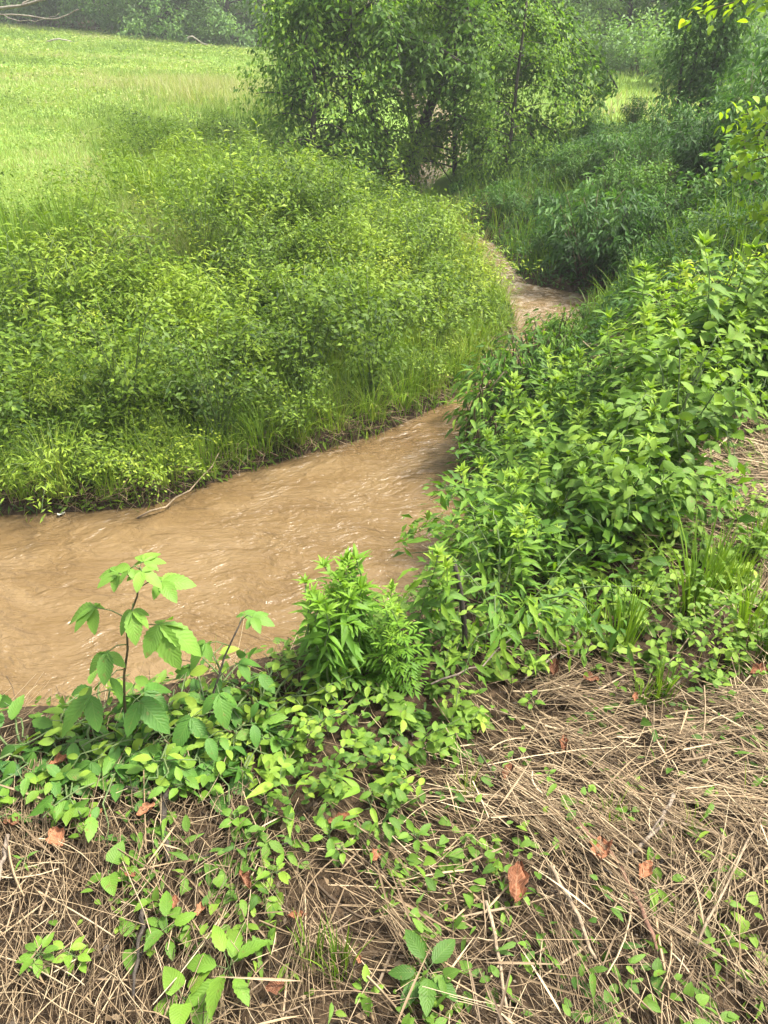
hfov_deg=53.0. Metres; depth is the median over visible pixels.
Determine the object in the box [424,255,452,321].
tall weed
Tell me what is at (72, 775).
lip vine
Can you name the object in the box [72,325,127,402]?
tall weed
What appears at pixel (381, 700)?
leafy sprig
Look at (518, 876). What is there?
dead leaf
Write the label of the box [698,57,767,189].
leafy shrub
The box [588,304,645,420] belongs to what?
leafy weed
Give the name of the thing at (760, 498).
leafy sprig
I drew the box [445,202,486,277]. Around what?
tall weed
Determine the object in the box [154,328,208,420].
tall weed
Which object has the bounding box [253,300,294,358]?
tall weed
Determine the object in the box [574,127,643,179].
leafy shrub
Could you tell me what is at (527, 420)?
leafy weed
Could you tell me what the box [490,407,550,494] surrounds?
leafy weed
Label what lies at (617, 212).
leafy shrub
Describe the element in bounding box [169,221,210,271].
tall weed
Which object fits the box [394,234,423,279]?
tall weed
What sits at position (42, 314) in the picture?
tall weed
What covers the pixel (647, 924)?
twig
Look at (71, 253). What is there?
tall weed
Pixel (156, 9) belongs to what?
broadleaf tree
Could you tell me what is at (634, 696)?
dead leaf
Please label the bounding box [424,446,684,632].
leafy undergrowth
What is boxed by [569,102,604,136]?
leafy shrub
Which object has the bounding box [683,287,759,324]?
yellow leaved weed
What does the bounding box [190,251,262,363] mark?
tall weed
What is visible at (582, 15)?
broadleaf tree
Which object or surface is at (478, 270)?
bramble mound
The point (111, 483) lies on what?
grass tuft
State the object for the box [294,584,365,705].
ragweed
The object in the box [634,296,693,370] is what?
leafy weed
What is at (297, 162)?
tall weed
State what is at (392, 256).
bramble mound
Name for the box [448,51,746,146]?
field grass
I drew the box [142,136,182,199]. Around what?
tall weed
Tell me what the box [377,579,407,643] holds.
leafy weed
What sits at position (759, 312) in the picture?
leafy weed
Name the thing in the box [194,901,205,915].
dead leaf
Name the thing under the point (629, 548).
leafy sprig
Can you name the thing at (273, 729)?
lip vine
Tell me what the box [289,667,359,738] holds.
leafy sprig
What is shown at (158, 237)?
bramble mound
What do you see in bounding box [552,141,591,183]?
leafy shrub
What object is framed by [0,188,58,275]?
grass tuft
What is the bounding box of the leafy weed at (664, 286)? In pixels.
[649,280,713,349]
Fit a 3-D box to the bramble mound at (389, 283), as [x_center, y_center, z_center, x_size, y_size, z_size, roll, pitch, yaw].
[-0.410,-2.053,7.181,1.636,0.960,1.275,-13,35,-19]
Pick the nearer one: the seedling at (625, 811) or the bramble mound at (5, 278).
the seedling at (625, 811)
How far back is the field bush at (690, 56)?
21.20 m
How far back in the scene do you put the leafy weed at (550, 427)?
3.57 m
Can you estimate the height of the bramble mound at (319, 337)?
1.270 m
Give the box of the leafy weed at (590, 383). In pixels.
[545,358,604,456]
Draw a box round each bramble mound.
[0,217,182,303]
[0,233,71,320]
[0,285,86,399]
[0,336,50,455]
[0,353,145,420]
[0,402,141,522]
[1,278,127,348]
[27,282,209,430]
[57,263,213,340]
[79,407,232,502]
[93,334,183,383]
[109,210,195,280]
[131,241,283,315]
[131,310,223,361]
[145,303,304,443]
[153,158,256,261]
[155,324,321,413]
[196,195,314,279]
[203,250,386,400]
[210,146,337,223]
[222,201,296,246]
[231,305,299,349]
[233,353,335,444]
[234,259,294,309]
[250,230,423,330]
[264,139,365,222]
[267,146,381,237]
[271,229,422,306]
[276,217,360,254]
[297,255,462,397]
[301,222,425,287]
[312,181,398,225]
[338,185,421,240]
[351,262,472,320]
[361,216,410,257]
[362,187,428,236]
[370,330,467,378]
[375,202,477,273]
[376,260,506,345]
[391,187,496,263]
[392,255,519,328]
[394,195,476,244]
[401,194,483,254]
[420,234,542,301]
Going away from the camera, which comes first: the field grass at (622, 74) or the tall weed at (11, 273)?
the tall weed at (11, 273)
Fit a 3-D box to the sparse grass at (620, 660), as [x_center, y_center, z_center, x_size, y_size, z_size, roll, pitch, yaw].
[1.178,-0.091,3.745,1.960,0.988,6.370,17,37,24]
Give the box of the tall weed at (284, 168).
[277,155,291,182]
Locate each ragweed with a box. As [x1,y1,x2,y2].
[290,573,353,682]
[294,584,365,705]
[307,553,395,699]
[311,555,371,666]
[318,543,389,684]
[357,594,433,699]
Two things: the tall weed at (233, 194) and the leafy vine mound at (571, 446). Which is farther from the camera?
the tall weed at (233, 194)
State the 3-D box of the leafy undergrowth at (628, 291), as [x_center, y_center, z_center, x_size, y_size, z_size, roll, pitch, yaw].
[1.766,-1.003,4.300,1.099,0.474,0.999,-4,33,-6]
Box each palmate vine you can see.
[0,743,62,796]
[18,735,91,790]
[62,552,200,737]
[65,720,132,772]
[77,735,150,786]
[122,724,197,785]
[148,731,226,790]
[172,610,274,746]
[193,703,262,761]
[208,671,274,729]
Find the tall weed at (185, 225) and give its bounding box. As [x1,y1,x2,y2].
[175,194,198,252]
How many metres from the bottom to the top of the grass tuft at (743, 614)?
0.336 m
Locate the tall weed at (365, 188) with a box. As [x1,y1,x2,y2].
[357,169,402,251]
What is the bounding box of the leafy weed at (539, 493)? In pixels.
[492,450,552,567]
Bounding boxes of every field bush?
[101,0,146,35]
[186,5,237,45]
[534,38,585,73]
[570,7,640,68]
[599,39,642,73]
[601,1,683,76]
[619,8,714,85]
[651,0,767,90]
[694,1,767,90]
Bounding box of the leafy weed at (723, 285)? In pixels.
[719,252,752,325]
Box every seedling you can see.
[0,784,16,817]
[12,851,39,870]
[15,932,64,977]
[52,935,96,975]
[69,808,92,833]
[86,841,128,895]
[119,921,163,973]
[125,775,146,798]
[144,891,196,960]
[153,966,212,1023]
[169,766,186,798]
[185,925,268,1019]
[198,767,224,802]
[219,805,251,839]
[244,768,320,837]
[255,853,290,889]
[310,815,353,856]
[325,837,356,863]
[341,776,395,828]
[352,964,384,1011]
[387,858,410,885]
[388,929,457,1016]
[398,818,430,854]
[513,895,529,905]
[517,690,545,709]
[518,940,534,957]
[534,767,555,783]
[612,806,640,832]
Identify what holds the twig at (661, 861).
on the dry straw
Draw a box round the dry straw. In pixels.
[0,323,767,1023]
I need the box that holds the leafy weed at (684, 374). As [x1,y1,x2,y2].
[664,364,694,435]
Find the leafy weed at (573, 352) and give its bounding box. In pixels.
[570,349,592,397]
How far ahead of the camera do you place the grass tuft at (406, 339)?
7.41 m
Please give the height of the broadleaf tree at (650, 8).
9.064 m
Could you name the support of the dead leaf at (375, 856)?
on the dry straw
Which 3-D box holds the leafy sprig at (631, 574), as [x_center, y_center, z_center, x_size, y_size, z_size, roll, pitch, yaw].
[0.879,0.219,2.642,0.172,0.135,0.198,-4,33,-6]
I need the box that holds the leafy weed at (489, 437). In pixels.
[482,427,515,487]
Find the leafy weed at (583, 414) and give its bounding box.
[549,408,589,506]
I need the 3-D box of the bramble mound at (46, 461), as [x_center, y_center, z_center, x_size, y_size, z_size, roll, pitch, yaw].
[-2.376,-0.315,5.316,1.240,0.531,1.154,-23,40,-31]
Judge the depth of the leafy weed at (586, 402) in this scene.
4.16 m
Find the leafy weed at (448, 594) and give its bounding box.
[431,556,469,650]
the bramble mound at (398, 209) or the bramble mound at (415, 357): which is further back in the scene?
the bramble mound at (398, 209)
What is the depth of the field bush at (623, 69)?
27.47 m
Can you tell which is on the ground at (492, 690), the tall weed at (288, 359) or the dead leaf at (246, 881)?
the tall weed at (288, 359)
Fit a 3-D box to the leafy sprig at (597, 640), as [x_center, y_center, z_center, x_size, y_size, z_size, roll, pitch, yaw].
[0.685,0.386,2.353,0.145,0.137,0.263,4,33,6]
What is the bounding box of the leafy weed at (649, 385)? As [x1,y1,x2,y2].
[640,375,691,474]
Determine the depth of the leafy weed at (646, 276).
4.35 m
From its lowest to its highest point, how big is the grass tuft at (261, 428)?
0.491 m
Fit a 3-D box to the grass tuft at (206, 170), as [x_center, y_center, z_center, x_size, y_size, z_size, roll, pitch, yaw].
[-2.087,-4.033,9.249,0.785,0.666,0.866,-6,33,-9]
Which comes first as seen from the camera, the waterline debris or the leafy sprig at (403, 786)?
the leafy sprig at (403, 786)
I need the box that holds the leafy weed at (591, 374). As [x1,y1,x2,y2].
[585,330,619,391]
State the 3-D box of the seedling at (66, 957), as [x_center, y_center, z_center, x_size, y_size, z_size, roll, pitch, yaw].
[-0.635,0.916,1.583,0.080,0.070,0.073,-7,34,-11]
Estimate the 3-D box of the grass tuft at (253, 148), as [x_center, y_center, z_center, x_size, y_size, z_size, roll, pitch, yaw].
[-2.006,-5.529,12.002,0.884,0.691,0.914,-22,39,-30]
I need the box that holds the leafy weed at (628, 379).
[607,373,643,439]
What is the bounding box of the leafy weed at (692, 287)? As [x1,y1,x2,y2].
[653,260,698,329]
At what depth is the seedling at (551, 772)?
1.96 m
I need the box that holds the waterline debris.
[0,317,520,519]
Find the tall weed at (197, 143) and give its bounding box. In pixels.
[171,102,213,180]
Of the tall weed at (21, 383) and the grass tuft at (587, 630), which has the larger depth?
the tall weed at (21, 383)
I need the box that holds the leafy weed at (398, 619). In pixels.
[389,603,414,682]
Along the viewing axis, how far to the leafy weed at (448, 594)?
2.21 m
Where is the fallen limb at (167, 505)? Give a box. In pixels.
[137,450,220,518]
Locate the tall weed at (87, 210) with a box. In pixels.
[79,165,104,250]
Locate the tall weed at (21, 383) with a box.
[0,335,55,426]
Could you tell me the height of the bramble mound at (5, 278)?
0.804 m
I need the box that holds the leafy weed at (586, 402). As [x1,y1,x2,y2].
[517,392,594,472]
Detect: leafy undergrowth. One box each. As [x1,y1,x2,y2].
[389,497,667,686]
[400,470,539,571]
[401,480,490,561]
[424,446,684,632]
[442,431,549,490]
[443,434,574,508]
[501,364,600,424]
[505,411,704,518]
[521,418,759,550]
[523,353,619,396]
[531,379,613,458]
[587,346,767,443]
[589,319,767,388]
[592,271,744,348]
[673,328,767,419]
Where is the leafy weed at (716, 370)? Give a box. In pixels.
[685,347,731,438]
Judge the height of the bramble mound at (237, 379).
0.654 m
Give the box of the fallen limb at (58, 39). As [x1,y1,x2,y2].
[46,38,71,41]
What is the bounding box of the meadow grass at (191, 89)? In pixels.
[0,21,347,290]
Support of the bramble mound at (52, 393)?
on the ground at (492, 690)
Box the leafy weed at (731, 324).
[705,302,755,393]
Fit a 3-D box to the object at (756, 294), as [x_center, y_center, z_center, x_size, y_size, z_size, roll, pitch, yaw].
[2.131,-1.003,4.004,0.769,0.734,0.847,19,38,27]
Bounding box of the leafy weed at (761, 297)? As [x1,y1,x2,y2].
[745,271,767,325]
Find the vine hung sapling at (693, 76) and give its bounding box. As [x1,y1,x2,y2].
[637,0,767,128]
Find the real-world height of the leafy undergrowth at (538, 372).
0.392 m
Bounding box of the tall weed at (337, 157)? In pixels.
[325,139,350,184]
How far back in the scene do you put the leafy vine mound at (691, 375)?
3.40 m
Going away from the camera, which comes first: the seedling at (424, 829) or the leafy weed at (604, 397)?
the seedling at (424, 829)
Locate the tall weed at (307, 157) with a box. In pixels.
[302,154,324,188]
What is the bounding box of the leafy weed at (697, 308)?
[671,279,711,333]
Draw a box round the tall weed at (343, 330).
[324,300,354,357]
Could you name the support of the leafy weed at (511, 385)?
on the ground at (492, 690)
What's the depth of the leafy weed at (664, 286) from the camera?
3.95 m
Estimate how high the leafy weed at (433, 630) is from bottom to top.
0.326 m
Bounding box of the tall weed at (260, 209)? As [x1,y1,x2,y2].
[252,198,291,241]
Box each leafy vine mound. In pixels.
[538,425,718,538]
[553,404,754,524]
[589,320,767,475]
[604,335,767,426]
[605,307,722,359]
[641,293,767,401]
[660,291,767,353]
[688,299,767,388]
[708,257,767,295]
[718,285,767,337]
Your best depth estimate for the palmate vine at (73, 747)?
1.97 m
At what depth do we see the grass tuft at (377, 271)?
7.96 m
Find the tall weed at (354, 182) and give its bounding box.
[312,140,361,222]
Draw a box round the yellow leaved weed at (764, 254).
[727,244,767,286]
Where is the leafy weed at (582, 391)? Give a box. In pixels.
[579,378,607,429]
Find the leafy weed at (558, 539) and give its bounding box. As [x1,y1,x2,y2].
[526,517,574,588]
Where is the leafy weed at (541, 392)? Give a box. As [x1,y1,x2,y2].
[532,375,556,423]
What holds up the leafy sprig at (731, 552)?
on the ground at (492, 690)
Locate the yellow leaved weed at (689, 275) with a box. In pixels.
[648,246,763,311]
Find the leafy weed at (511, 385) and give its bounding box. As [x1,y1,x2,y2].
[498,369,562,461]
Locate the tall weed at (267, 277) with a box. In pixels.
[251,257,284,313]
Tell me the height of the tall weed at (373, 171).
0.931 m
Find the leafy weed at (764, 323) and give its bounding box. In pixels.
[724,308,767,397]
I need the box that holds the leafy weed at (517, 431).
[508,428,526,475]
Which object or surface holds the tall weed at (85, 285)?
on the ground at (492, 690)
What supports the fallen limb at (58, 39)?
on the meadow grass at (191, 89)
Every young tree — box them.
[219,0,420,195]
[253,0,444,193]
[318,0,500,191]
[357,0,548,193]
[436,0,592,193]
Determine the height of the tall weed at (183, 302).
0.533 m
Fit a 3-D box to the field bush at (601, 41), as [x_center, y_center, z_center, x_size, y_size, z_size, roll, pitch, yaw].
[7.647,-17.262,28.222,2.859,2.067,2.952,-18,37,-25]
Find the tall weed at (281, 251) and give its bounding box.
[272,233,291,267]
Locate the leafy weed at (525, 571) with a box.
[505,507,542,610]
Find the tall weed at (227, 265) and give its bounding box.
[214,225,238,277]
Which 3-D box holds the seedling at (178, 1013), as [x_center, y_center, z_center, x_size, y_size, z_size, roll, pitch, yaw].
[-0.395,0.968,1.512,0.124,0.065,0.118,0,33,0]
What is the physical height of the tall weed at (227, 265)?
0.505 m
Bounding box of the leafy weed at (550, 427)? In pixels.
[532,395,592,472]
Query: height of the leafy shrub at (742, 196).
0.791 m
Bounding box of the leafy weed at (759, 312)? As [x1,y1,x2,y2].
[716,287,767,348]
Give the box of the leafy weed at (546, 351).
[538,343,578,439]
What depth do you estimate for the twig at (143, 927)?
1.58 m
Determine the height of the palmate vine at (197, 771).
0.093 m
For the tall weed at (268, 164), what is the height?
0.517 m
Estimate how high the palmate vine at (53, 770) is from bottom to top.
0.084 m
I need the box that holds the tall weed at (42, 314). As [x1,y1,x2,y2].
[0,229,59,367]
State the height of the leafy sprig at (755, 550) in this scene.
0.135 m
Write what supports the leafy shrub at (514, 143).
on the ground at (492, 690)
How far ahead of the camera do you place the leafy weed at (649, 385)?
2.95 m
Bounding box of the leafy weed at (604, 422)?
[590,400,625,461]
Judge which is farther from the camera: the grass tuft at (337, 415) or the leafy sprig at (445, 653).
the grass tuft at (337, 415)
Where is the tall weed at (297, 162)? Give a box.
[283,151,305,182]
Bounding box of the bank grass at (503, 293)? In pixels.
[0,116,535,515]
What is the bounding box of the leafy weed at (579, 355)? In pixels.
[551,341,621,437]
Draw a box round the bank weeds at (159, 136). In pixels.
[0,106,517,513]
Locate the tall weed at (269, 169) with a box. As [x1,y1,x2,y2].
[263,157,281,179]
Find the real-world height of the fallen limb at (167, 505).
0.199 m
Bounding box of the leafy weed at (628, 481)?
[574,464,636,552]
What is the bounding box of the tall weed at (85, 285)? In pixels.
[69,257,105,316]
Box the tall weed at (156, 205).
[125,170,178,235]
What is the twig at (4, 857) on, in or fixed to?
on the dry straw
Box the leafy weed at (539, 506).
[516,477,548,520]
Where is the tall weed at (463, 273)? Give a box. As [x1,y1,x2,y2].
[445,254,468,308]
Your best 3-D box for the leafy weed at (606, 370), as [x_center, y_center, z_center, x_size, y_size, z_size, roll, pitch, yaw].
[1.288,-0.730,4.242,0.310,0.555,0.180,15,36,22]
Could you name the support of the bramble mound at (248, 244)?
on the ground at (492, 690)
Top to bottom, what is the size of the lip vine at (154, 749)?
0.148 m
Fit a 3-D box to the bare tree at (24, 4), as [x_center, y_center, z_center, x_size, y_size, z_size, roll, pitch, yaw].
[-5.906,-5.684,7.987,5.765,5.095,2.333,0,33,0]
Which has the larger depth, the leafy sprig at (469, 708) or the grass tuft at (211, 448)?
the grass tuft at (211, 448)
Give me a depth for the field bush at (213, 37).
40.45 m
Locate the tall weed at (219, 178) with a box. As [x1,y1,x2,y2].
[207,160,232,208]
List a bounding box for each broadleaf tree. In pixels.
[0,0,84,27]
[12,0,125,26]
[44,0,175,34]
[79,0,224,43]
[142,0,248,43]
[155,0,279,47]
[213,0,278,37]
[343,0,428,55]
[480,0,621,66]
[512,0,662,41]
[554,0,693,68]
[599,0,740,41]
[616,0,767,68]
[633,0,767,71]
[755,8,766,46]
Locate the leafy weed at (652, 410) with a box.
[620,402,662,484]
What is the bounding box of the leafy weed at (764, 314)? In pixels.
[754,294,767,387]
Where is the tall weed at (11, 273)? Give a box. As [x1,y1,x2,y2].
[0,223,24,304]
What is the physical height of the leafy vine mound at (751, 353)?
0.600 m
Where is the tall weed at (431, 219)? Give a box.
[416,191,441,250]
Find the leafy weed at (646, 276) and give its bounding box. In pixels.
[615,257,661,374]
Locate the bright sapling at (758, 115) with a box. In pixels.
[678,0,767,243]
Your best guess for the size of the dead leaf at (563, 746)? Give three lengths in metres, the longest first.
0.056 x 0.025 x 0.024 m
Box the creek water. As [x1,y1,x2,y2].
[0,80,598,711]
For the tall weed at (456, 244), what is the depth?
9.23 m
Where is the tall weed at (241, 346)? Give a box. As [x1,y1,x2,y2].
[219,258,268,400]
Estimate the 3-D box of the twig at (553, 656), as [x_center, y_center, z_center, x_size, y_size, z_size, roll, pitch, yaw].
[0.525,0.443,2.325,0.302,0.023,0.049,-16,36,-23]
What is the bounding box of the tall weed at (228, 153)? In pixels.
[218,118,275,224]
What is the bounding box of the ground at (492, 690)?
[0,0,767,1023]
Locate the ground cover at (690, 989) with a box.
[0,199,767,1023]
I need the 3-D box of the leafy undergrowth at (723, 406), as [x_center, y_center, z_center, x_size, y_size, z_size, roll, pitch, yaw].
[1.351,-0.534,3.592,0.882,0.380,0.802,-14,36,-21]
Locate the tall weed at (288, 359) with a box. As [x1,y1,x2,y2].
[270,265,331,393]
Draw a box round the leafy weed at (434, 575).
[401,542,449,660]
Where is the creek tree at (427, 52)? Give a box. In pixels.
[235,0,619,188]
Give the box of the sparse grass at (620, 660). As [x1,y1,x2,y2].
[108,280,746,1023]
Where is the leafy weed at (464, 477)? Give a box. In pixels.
[454,461,492,549]
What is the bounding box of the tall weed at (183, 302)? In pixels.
[168,273,195,326]
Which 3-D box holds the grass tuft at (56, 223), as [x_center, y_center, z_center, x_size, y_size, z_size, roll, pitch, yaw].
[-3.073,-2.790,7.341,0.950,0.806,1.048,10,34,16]
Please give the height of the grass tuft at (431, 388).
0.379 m
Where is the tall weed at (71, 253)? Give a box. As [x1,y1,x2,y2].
[45,227,106,289]
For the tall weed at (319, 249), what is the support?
on the ground at (492, 690)
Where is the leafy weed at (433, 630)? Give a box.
[415,582,446,664]
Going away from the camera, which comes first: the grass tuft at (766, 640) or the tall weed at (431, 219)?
the grass tuft at (766, 640)
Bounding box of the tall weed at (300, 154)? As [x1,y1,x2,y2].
[286,123,317,187]
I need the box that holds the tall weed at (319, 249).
[302,208,334,277]
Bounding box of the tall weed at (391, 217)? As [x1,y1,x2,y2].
[379,197,412,234]
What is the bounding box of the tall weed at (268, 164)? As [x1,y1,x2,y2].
[260,154,276,176]
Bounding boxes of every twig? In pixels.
[0,834,9,879]
[98,779,138,791]
[131,908,145,997]
[161,752,169,861]
[197,842,287,858]
[431,613,540,684]
[484,900,507,1008]
[521,646,598,682]
[549,865,596,959]
[578,821,657,949]
[603,859,663,890]
[626,793,675,855]
[642,580,754,692]
[695,802,767,945]
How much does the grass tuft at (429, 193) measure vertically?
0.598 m
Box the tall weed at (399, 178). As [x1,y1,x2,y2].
[387,144,414,216]
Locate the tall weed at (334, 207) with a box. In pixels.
[330,187,345,231]
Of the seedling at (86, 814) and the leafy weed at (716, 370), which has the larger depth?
the leafy weed at (716, 370)
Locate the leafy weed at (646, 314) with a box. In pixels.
[622,300,687,426]
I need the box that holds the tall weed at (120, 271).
[97,247,134,293]
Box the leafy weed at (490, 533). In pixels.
[485,509,503,549]
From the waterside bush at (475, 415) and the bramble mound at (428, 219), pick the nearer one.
the waterside bush at (475, 415)
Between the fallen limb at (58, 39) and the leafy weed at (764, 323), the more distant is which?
the fallen limb at (58, 39)
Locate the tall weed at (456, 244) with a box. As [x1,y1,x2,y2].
[443,222,470,267]
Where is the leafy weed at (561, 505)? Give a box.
[547,497,567,550]
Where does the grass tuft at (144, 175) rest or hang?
on the ground at (492, 690)
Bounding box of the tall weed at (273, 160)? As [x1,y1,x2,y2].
[267,143,287,183]
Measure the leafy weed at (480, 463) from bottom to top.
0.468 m
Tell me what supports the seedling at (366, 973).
on the ground at (492, 690)
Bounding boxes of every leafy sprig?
[268,707,348,785]
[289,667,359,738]
[301,674,376,753]
[301,762,359,806]
[360,745,424,812]
[364,681,431,733]
[368,710,465,769]
[369,667,411,705]
[423,638,475,703]
[425,678,488,759]
[432,617,507,652]
[440,603,467,671]
[441,692,494,733]
[460,556,522,648]
[466,637,533,683]
[509,583,582,627]
[510,645,549,676]
[545,578,595,604]
[545,585,628,657]
[568,561,616,592]
[569,591,638,620]
[589,603,641,661]
[594,569,652,595]
[604,583,660,637]
[610,547,673,594]
[614,538,651,563]
[635,534,673,556]
[636,522,673,542]
[637,555,681,610]
[637,612,699,674]
[638,562,685,586]
[661,544,726,581]
[663,578,722,644]
[664,510,697,548]
[686,500,767,563]
[686,553,721,609]
[689,492,715,531]
[690,590,738,629]
[692,648,732,692]
[698,471,740,485]
[700,475,766,531]
[700,478,740,506]
[705,542,757,587]
[717,530,767,568]
[719,624,757,676]
[724,566,767,605]
[728,588,767,648]
[732,530,767,568]
[738,484,767,514]
[739,498,767,531]
[750,531,767,548]
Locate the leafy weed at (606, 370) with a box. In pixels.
[592,326,638,400]
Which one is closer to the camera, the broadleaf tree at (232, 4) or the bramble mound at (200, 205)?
the bramble mound at (200, 205)
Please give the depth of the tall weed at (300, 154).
10.25 m
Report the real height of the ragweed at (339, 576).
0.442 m
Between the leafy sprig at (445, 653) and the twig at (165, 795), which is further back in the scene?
the leafy sprig at (445, 653)
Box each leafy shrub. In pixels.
[484,180,526,216]
[503,133,540,169]
[523,166,673,288]
[526,225,558,255]
[529,185,567,216]
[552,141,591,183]
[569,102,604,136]
[569,146,649,215]
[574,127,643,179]
[589,182,673,278]
[601,223,669,277]
[616,123,670,173]
[618,93,653,128]
[618,159,686,212]
[628,180,719,244]
[633,90,712,146]
[656,100,754,180]
[665,205,714,228]
[672,134,767,226]
[687,53,767,142]
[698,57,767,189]
[698,180,767,214]
[719,33,767,157]
[724,160,767,203]
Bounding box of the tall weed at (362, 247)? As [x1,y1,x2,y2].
[351,210,387,277]
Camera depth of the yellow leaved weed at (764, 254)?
4.46 m
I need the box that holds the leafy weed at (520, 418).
[499,391,545,453]
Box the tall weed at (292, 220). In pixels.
[285,192,306,228]
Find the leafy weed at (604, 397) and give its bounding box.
[575,390,618,447]
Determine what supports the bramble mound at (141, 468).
on the ground at (492, 690)
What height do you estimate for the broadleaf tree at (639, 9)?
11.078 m
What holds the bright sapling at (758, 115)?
on the ground at (492, 690)
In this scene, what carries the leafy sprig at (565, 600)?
on the ground at (492, 690)
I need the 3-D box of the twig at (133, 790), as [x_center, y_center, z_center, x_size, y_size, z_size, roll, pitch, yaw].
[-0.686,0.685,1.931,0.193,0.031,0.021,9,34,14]
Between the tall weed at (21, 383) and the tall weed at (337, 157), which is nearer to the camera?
the tall weed at (21, 383)
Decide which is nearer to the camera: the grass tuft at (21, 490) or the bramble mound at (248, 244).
the grass tuft at (21, 490)
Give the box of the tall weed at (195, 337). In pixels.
[165,301,219,371]
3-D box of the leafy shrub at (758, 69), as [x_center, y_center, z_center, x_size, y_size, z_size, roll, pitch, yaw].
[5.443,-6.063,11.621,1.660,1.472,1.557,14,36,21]
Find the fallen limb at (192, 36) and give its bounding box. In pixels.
[185,35,211,45]
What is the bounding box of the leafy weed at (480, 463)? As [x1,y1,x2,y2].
[470,454,509,548]
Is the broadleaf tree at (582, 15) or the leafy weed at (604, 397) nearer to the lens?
the leafy weed at (604, 397)
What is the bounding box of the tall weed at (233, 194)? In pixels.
[223,163,242,231]
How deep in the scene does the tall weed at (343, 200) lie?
9.25 m
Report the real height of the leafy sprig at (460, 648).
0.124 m
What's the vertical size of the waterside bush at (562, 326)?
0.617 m
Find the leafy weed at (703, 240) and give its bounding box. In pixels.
[684,229,767,390]
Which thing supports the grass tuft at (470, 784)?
on the ground at (492, 690)
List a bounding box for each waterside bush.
[437,363,527,486]
[452,320,566,410]
[454,336,547,436]
[513,308,571,380]
[518,328,583,397]
[533,303,592,359]
[538,311,578,348]
[568,300,597,327]
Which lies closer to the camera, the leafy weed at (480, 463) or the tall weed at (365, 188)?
the leafy weed at (480, 463)
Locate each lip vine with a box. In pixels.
[0,670,139,823]
[0,674,197,839]
[29,681,252,845]
[51,676,230,797]
[61,666,276,818]
[75,647,296,816]
[155,644,351,794]
[179,662,369,782]
[193,653,338,744]
[198,666,314,790]
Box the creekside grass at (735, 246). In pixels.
[445,128,767,391]
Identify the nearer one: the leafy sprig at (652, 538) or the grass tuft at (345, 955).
the grass tuft at (345, 955)
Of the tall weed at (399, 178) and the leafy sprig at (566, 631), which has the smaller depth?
the leafy sprig at (566, 631)
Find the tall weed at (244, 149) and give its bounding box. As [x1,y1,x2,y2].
[227,122,264,179]
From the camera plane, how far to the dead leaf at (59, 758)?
1.97 m
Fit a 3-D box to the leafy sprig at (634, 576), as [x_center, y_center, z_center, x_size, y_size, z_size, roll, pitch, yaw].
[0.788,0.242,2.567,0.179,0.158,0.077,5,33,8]
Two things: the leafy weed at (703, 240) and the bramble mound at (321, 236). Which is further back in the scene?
the bramble mound at (321, 236)
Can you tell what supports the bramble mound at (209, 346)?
on the ground at (492, 690)
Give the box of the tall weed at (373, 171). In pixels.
[361,151,395,201]
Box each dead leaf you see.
[3,816,18,825]
[45,826,64,847]
[48,753,67,764]
[124,869,135,876]
[136,802,154,815]
[172,895,179,907]
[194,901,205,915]
[239,869,251,888]
[265,977,284,994]
[287,910,306,917]
[328,812,349,823]
[355,955,361,963]
[370,848,381,860]
[502,763,513,778]
[508,861,529,902]
[549,658,559,675]
[559,734,568,749]
[583,671,599,681]
[589,836,612,860]
[632,692,637,700]
[638,860,652,878]
[750,662,767,673]
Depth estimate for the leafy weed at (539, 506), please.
3.06 m
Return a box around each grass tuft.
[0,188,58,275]
[0,415,107,499]
[0,432,60,500]
[7,176,107,267]
[71,441,144,497]
[82,189,132,231]
[114,143,175,207]
[118,421,201,487]
[146,163,211,221]
[155,416,250,480]
[189,151,240,204]
[195,415,255,460]
[215,383,313,456]
[227,133,277,164]
[251,366,355,445]
[257,168,296,196]
[284,140,320,169]
[286,907,330,975]
[302,910,372,989]
[305,384,361,433]
[315,294,376,348]
[317,339,345,372]
[328,341,395,385]
[335,365,411,422]
[337,252,402,308]
[345,247,414,301]
[351,336,452,413]
[368,315,428,373]
[370,238,414,289]
[380,306,432,355]
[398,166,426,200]
[408,346,461,397]
[414,326,465,357]
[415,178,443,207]
[429,192,467,222]
[433,334,481,381]
[434,269,478,310]
[439,293,477,329]
[440,313,503,366]
[443,249,482,278]
[454,767,481,804]
[455,216,481,248]
[463,282,504,318]
[464,312,498,343]
[466,224,498,257]
[470,275,508,318]
[472,249,500,278]
[573,588,611,645]
[596,785,629,826]
[598,564,683,661]
[627,666,672,710]
[642,492,767,619]
[651,640,686,706]
[682,802,715,838]
[701,510,755,600]
[711,545,767,645]
[722,524,764,594]
[744,497,767,563]
[754,599,767,663]
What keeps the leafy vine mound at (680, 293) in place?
on the ground at (492, 690)
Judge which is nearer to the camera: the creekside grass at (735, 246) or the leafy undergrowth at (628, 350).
the leafy undergrowth at (628, 350)
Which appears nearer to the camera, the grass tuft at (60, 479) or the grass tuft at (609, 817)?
the grass tuft at (609, 817)
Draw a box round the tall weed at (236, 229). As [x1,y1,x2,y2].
[219,134,264,255]
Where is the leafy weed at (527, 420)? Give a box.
[513,401,555,477]
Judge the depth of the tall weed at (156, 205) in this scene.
7.96 m
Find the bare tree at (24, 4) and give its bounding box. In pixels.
[0,0,78,21]
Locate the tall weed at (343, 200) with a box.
[333,181,357,227]
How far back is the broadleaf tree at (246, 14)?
43.07 m
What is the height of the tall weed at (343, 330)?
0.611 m
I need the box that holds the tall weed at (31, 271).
[0,211,58,323]
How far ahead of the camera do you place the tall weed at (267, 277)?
7.20 m
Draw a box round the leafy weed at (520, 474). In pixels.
[477,462,538,593]

